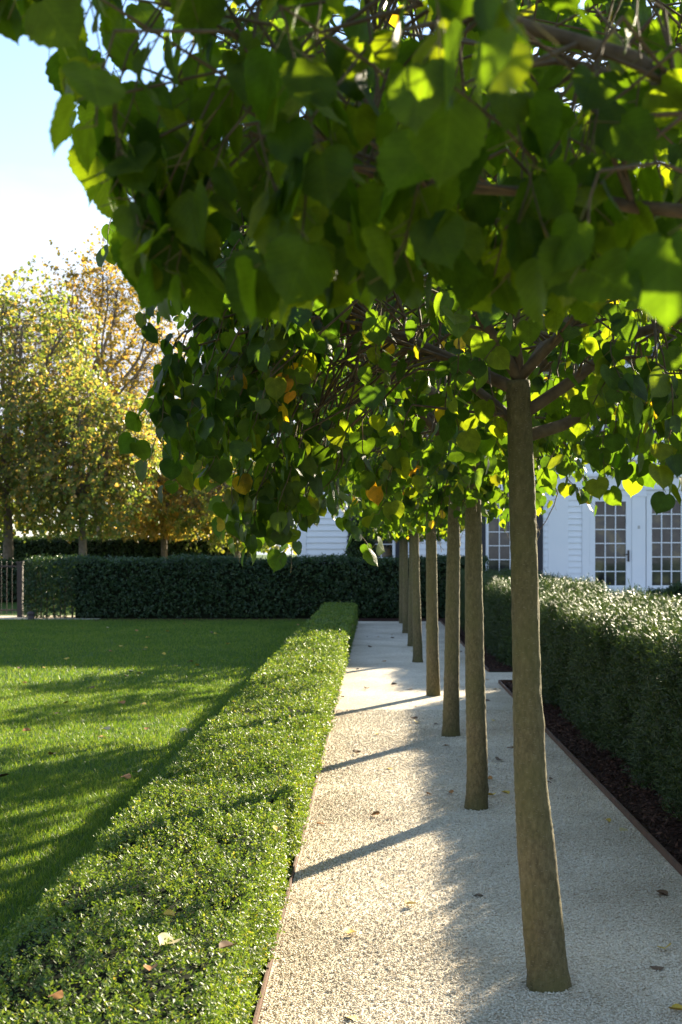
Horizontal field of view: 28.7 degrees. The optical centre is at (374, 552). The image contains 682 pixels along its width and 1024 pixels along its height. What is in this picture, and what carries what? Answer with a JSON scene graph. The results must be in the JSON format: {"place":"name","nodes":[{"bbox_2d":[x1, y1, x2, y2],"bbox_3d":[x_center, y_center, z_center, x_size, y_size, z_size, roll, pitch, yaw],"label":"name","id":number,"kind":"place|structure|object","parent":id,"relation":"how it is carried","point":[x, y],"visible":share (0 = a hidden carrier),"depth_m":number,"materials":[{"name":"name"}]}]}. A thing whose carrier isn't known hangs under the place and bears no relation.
{"place":"outdoors","nodes":[
{"label":"outdoors","id":0,"kind":"place"},
{"bbox_2d":[0,618,344,1023],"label":"lawn","id":1,"kind":"structure","parent":0,"point":[150,768],"depth_m":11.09,"materials":[{"name":"green plant"}]},
{"bbox_2d":[27,611,34,619],"bbox_3d":[-7.601,1.405,29.494,0.176,0.210,0.172,0,0,0],"label":"path light","id":2,"kind":"object","parent":1,"relation":"on","point":[30,615],"visible":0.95,"depth_m":29.43,"materials":[{"name":"metal"}]},
{"bbox_2d":[121,773,130,778],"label":"fallen leaf","id":3,"kind":"object","parent":1,"relation":"on","point":[128,776],"visible":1,"depth_m":8.78,"materials":[{"name":"brown plant"}]},
{"bbox_2d":[0,600,359,1023],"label":"box hedge","id":4,"kind":"object","parent":1,"relation":"on","point":[245,768],"visible":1,"depth_m":4.62,"materials":[{"name":"green plant"}]},
{"bbox_2d":[48,989,63,998],"bbox_3d":[-0.772,1.071,3.231,0.036,0.010,0.037,0,0,-19],"label":"fallen leaf","id":5,"kind":"object","parent":4,"relation":"on","point":[58,995],"visible":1,"depth_m":3.23,"materials":[{"name":"orange plant"}]},
{"bbox_2d":[144,963,157,969],"bbox_3d":[-0.574,1.062,3.421,0.036,0.011,0.036,0,0,-42],"label":"fallen leaf","id":6,"kind":"object","parent":4,"relation":"on","point":[148,967],"visible":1,"depth_m":3.42,"materials":[{"name":"orange plant"}]},
{"bbox_2d":[162,910,174,915],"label":"fallen leaf","id":7,"kind":"object","parent":4,"relation":"on","point":[169,912],"visible":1,"depth_m":3.93,"materials":[{"name":"plant"}]},
{"bbox_2d":[158,933,181,944],"bbox_3d":[-0.564,1.057,3.634,0.066,0.019,0.070,12,4,29],"label":"fallen leaf","id":8,"kind":"object","parent":4,"relation":"on","point":[161,936],"visible":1,"depth_m":3.64,"materials":[{"name":"yellow plant"}]},
{"bbox_2d":[219,940,237,947],"bbox_3d":[-0.400,1.059,3.601,0.056,0.015,0.053,3,-6,-44],"label":"fallen leaf","id":9,"kind":"object","parent":4,"relation":"on","point":[224,944],"visible":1,"depth_m":3.61,"materials":[{"name":"brown plant"}]},
{"bbox_2d":[273,825,283,831],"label":"fallen leaf","id":10,"kind":"object","parent":4,"relation":"on","point":[276,828],"visible":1,"depth_m":5.13,"materials":[{"name":"yellow plant"}]},
{"bbox_2d":[252,662,346,1023],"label":"steel edging","id":11,"kind":"object","parent":1,"relation":"on","point":[262,994],"visible":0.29,"depth_m":5.42,"materials":[{"name":"brown metal"}]},
{"bbox_2d":[0,555,512,671],"bbox_3d":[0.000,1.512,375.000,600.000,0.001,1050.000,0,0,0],"label":"ground","id":12,"kind":"structure","parent":0,"point":[11,605],"depth_m":34.10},
{"bbox_2d":[0,554,73,601],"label":"hedge","id":13,"kind":"object","parent":12,"relation":"on","point":[11,584],"visible":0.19,"depth_m":40.23,"materials":[{"name":"green plant"}]},
{"bbox_2d":[0,424,86,556],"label":"distant tree","id":14,"kind":"object","parent":12,"relation":"on","point":[36,530],"visible":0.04,"depth_m":61.33,"materials":[{"name":"green plant"}]},
{"bbox_2d":[0,616,100,618],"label":"gravel lane","id":15,"kind":"structure","parent":12,"relation":"on","point":[25,617],"depth_m":30.77,"materials":[{"name":"beige gravel"}]},
{"bbox_2d":[0,561,24,616],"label":"iron fence","id":16,"kind":"object","parent":15,"relation":"on","point":[19,609],"visible":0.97,"depth_m":30.94,"materials":[{"name":"black metal"}]},
{"bbox_2d":[0,255,118,559],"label":"maple tree","id":17,"kind":"object","parent":12,"relation":"on","point":[12,402],"visible":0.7,"depth_m":41.40,"materials":[{"name":"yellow plant"}]},
{"bbox_2d":[0,354,164,555],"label":"maple tree","id":18,"kind":"object","parent":12,"relation":"on","point":[96,482],"visible":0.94,"depth_m":39.95,"materials":[{"name":"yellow plant"}]},
{"bbox_2d":[0,226,193,535],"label":"tall tree","id":19,"kind":"object","parent":12,"relation":"on","point":[112,364],"visible":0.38,"depth_m":53.78,"materials":[{"name":"orange plant"}]},
{"bbox_2d":[0,533,250,562],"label":"tall hedge","id":20,"kind":"object","parent":12,"relation":"on","point":[147,548],"visible":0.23,"depth_m":46.82,"materials":[{"name":"green plant"}]},
{"bbox_2d":[53,465,211,537],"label":"distant tree","id":21,"kind":"object","parent":12,"relation":"on","point":[115,533],"visible":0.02,"depth_m":61.23,"materials":[{"name":"green plant"}]},
{"bbox_2d":[84,421,232,558],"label":"russet tree","id":22,"kind":"object","parent":12,"relation":"on","point":[161,530],"visible":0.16,"depth_m":44.77,"materials":[{"name":"orange plant"}]},
{"bbox_2d":[156,456,296,557],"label":"dark tree","id":23,"kind":"object","parent":12,"relation":"on","point":[214,540],"visible":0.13,"depth_m":43.00,"materials":[{"name":"green plant"}]},
{"bbox_2d":[97,618,444,620],"bbox_3d":[-1.800,1.498,30.325,8.800,0.001,2.550,0,0,0],"label":"soil strip","id":24,"kind":"object","parent":12,"relation":"on","point":[387,619],"visible":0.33,"depth_m":30.21,"materials":[{"name":"brown soil"}]},
{"bbox_2d":[21,552,490,618],"bbox_3d":[-2.719,0.761,30.833,10.799,1.563,1.441,0,0,0],"label":"clipped hedge","id":25,"kind":"object","parent":24,"relation":"on","point":[180,586],"visible":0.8,"depth_m":30.35,"materials":[{"name":"green plant"}]},
{"bbox_2d":[343,511,377,558],"bbox_3d":[-0.342,0.020,32.602,1.040,2.689,1.025,0,0,0],"label":"conifer shrub","id":26,"kind":"object","parent":12,"relation":"on","point":[353,549],"visible":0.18,"depth_m":32.40,"materials":[{"name":"green plant"}]},
{"bbox_2d":[440,620,488,671],"bbox_3d":[1.430,1.488,22.810,0.014,0.045,12.194,0,0,0],"label":"steel edging","id":27,"kind":"object","parent":12,"relation":"on","point":[463,644],"visible":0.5,"depth_m":21.44,"materials":[{"name":"brown metal"}]},
{"bbox_2d":[258,621,681,1023],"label":"gravel walk","id":28,"kind":"structure","parent":12,"relation":"on","point":[376,674],"depth_m":6.09,"materials":[{"name":"beige gravel"}]},
{"bbox_2d":[0,0,681,333],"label":"linden tree","id":29,"kind":"object","parent":28,"relation":"on","point":[366,203],"visible":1,"depth_m":1.62,"materials":[{"name":"green plant"}]},
{"bbox_2d":[344,928,355,932],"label":"fallen leaf","id":30,"kind":"object","parent":28,"relation":"on","point":[346,930],"visible":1,"depth_m":5.22,"materials":[{"name":"yellow plant"}]},
{"bbox_2d":[96,0,681,992],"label":"linden tree","id":31,"kind":"object","parent":28,"relation":"on","point":[244,392],"visible":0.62,"depth_m":4.55,"materials":[{"name":"green plant"}]},
{"bbox_2d":[357,499,441,622],"bbox_3d":[0.517,-0.054,28.214,2.171,3.149,2.134,0,0,-20],"label":"linden tree","id":32,"kind":"object","parent":28,"relation":"on","point":[400,580],"visible":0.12,"depth_m":28.18,"materials":[{"name":"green plant"}]},
{"bbox_2d":[353,498,446,645],"bbox_3d":[0.664,-0.054,21.330,2.285,3.149,2.246,0,0,0],"label":"linden tree","id":33,"kind":"object","parent":28,"relation":"on","point":[380,534],"visible":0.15,"depth_m":21.29,"materials":[{"name":"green plant"}]},
{"bbox_2d":[358,507,446,662],"bbox_3d":[0.605,-0.008,18.183,1.757,3.059,1.581,0,0,24],"label":"linden tree","id":34,"kind":"object","parent":28,"relation":"on","point":[417,628],"visible":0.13,"depth_m":18.18,"materials":[{"name":"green plant"}]},
{"bbox_2d":[404,900,415,903],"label":"fallen leaf","id":35,"kind":"object","parent":28,"relation":"on","point":[408,902],"visible":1,"depth_m":5.65,"materials":[{"name":"yellow plant"}]},
{"bbox_2d":[360,499,464,632],"bbox_3d":[0.547,-0.054,24.820,2.134,3.149,2.171,0,0,-40],"label":"linden tree","id":36,"kind":"object","parent":28,"relation":"on","point":[405,590],"visible":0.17,"depth_m":24.72,"materials":[{"name":"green plant"}]},
{"bbox_2d":[173,229,681,810],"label":"linden tree","id":37,"kind":"object","parent":28,"relation":"on","point":[437,469],"visible":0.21,"depth_m":7.73,"materials":[{"name":"green plant"}]},
{"bbox_2d":[318,376,546,695],"bbox_3d":[0.484,-0.466,14.001,3.108,3.973,3.433,0,0,0],"label":"linden tree","id":38,"kind":"object","parent":28,"relation":"on","point":[432,670],"visible":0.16,"depth_m":13.91,"materials":[{"name":"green plant"}]},
{"bbox_2d":[279,308,600,736],"bbox_3d":[0.479,-0.396,10.904,3.040,3.834,3.255,0,0,0],"label":"linden tree","id":39,"kind":"object","parent":28,"relation":"on","point":[451,511],"visible":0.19,"depth_m":10.84,"materials":[{"name":"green plant"}]},
{"bbox_2d":[260,709,681,1023],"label":"gravel stones","id":40,"kind":"object","parent":28,"relation":"on","point":[582,1008],"visible":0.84,"depth_m":5.83,"materials":[{"name":"beige gravel"}]},
{"bbox_2d":[650,966,663,969],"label":"fallen leaf","id":41,"kind":"object","parent":28,"relation":"on","point":[656,967],"visible":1,"depth_m":4.79,"materials":[{"name":"brown plant"}]},
{"bbox_2d":[657,889,667,894],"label":"fallen leaf","id":42,"kind":"object","parent":28,"relation":"on","point":[664,892],"visible":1,"depth_m":5.83,"materials":[{"name":"brown plant"}]},
{"bbox_2d":[668,1003,681,1009],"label":"fallen leaf","id":43,"kind":"object","parent":28,"relation":"on","point":[675,1006],"visible":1,"depth_m":4.35,"materials":[{"name":"yellow plant"}]},
{"bbox_2d":[442,621,512,670],"bbox_3d":[2.369,1.496,22.825,1.863,0.001,12.150,0,0,0],"label":"mulch bed","id":44,"kind":"object","parent":12,"relation":"on","point":[489,656],"visible":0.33,"depth_m":18.11,"materials":[{"name":"brown soil"}]},
{"bbox_2d":[460,568,612,668],"bbox_3d":[2.279,0.865,22.724,1.590,1.272,11.870,0,0,0],"label":"yew hedge","id":45,"kind":"object","parent":44,"relation":"on","point":[497,603],"visible":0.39,"depth_m":18.08,"materials":[{"name":"green plant"}]},
{"bbox_2d":[297,323,681,595],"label":"white house","id":46,"kind":"structure","parent":12,"relation":"on","point":[636,539],"depth_m":33.98,"materials":[{"name":"paint"}]},
{"bbox_2d":[359,498,394,558],"bbox_3d":[0.029,-0.544,34.005,0.991,2.215,0.090,0,0,0],"label":"window","id":47,"kind":"structure","parent":46,"relation":"in","point":[389,550],"depth_m":34.03,"materials":[{"name":"glass"}]},
{"bbox_2d":[486,488,510,572],"bbox_3d":[3.458,-0.515,34.005,1.243,2.273,0.090,0,0,0],"label":"window","id":48,"kind":"structure","parent":46,"relation":"in","point":[497,540],"depth_m":34.03,"materials":[{"name":"glass"}]},
{"bbox_2d":[590,496,631,591],"bbox_3d":[6.013,-0.214,33.977,1.069,2.448,0.145,0,0,0],"label":"door","id":49,"kind":"structure","parent":46,"relation":"in","point":[611,526],"depth_m":34.03,"materials":[{"name":"white paint"}]},
{"bbox_2d":[602,403,637,460],"bbox_3d":[6.373,-3.220,33.980,1.246,1.760,0.140,0,0,0],"label":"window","id":50,"kind":"structure","parent":46,"relation":"in","point":[606,426],"depth_m":33.96,"materials":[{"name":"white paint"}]},
{"bbox_2d":[460,635,681,864],"bbox_3d":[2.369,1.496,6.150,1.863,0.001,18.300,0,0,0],"label":"mulch bed","id":51,"kind":"object","parent":12,"relation":"on","point":[638,809],"visible":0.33,"depth_m":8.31,"materials":[{"name":"brown wood"}]},
{"bbox_2d":[539,578,681,820],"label":"yew hedge","id":52,"kind":"object","parent":51,"relation":"on","point":[611,670],"visible":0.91,"depth_m":9.46,"materials":[{"name":"green plant"}]},
{"bbox_2d":[498,680,681,875],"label":"steel edging","id":53,"kind":"object","parent":12,"relation":"on","point":[656,844],"visible":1,"depth_m":7.75,"materials":[{"name":"brown metal"}]},
{"bbox_2d":[642,586,667,597],"bbox_3d":[10.044,1.108,29.943,8.039,0.824,1.031,0,0,0],"label":"hedge","id":54,"kind":"object","parent":12,"relation":"on","point":[658,590],"visible":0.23,"depth_m":29.86,"materials":[{"name":"green plant"}]},
{"bbox_2d":[661,580,681,601],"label":"boxwood ball","id":55,"kind":"object","parent":12,"relation":"on","point":[675,588],"visible":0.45,"depth_m":28.86,"materials":[{"name":"green plant"}]},
{"bbox_2d":[0,0,678,554],"label":"sky","id":56,"kind":"structure","parent":0,"point":[42,200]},
{"bbox_2d":[489,672,511,681],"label":"gravel cross path","id":57,"kind":"structure","parent":0,"point":[496,676],"depth_m":16.25,"materials":[{"name":"beige gravel"}]}
]}

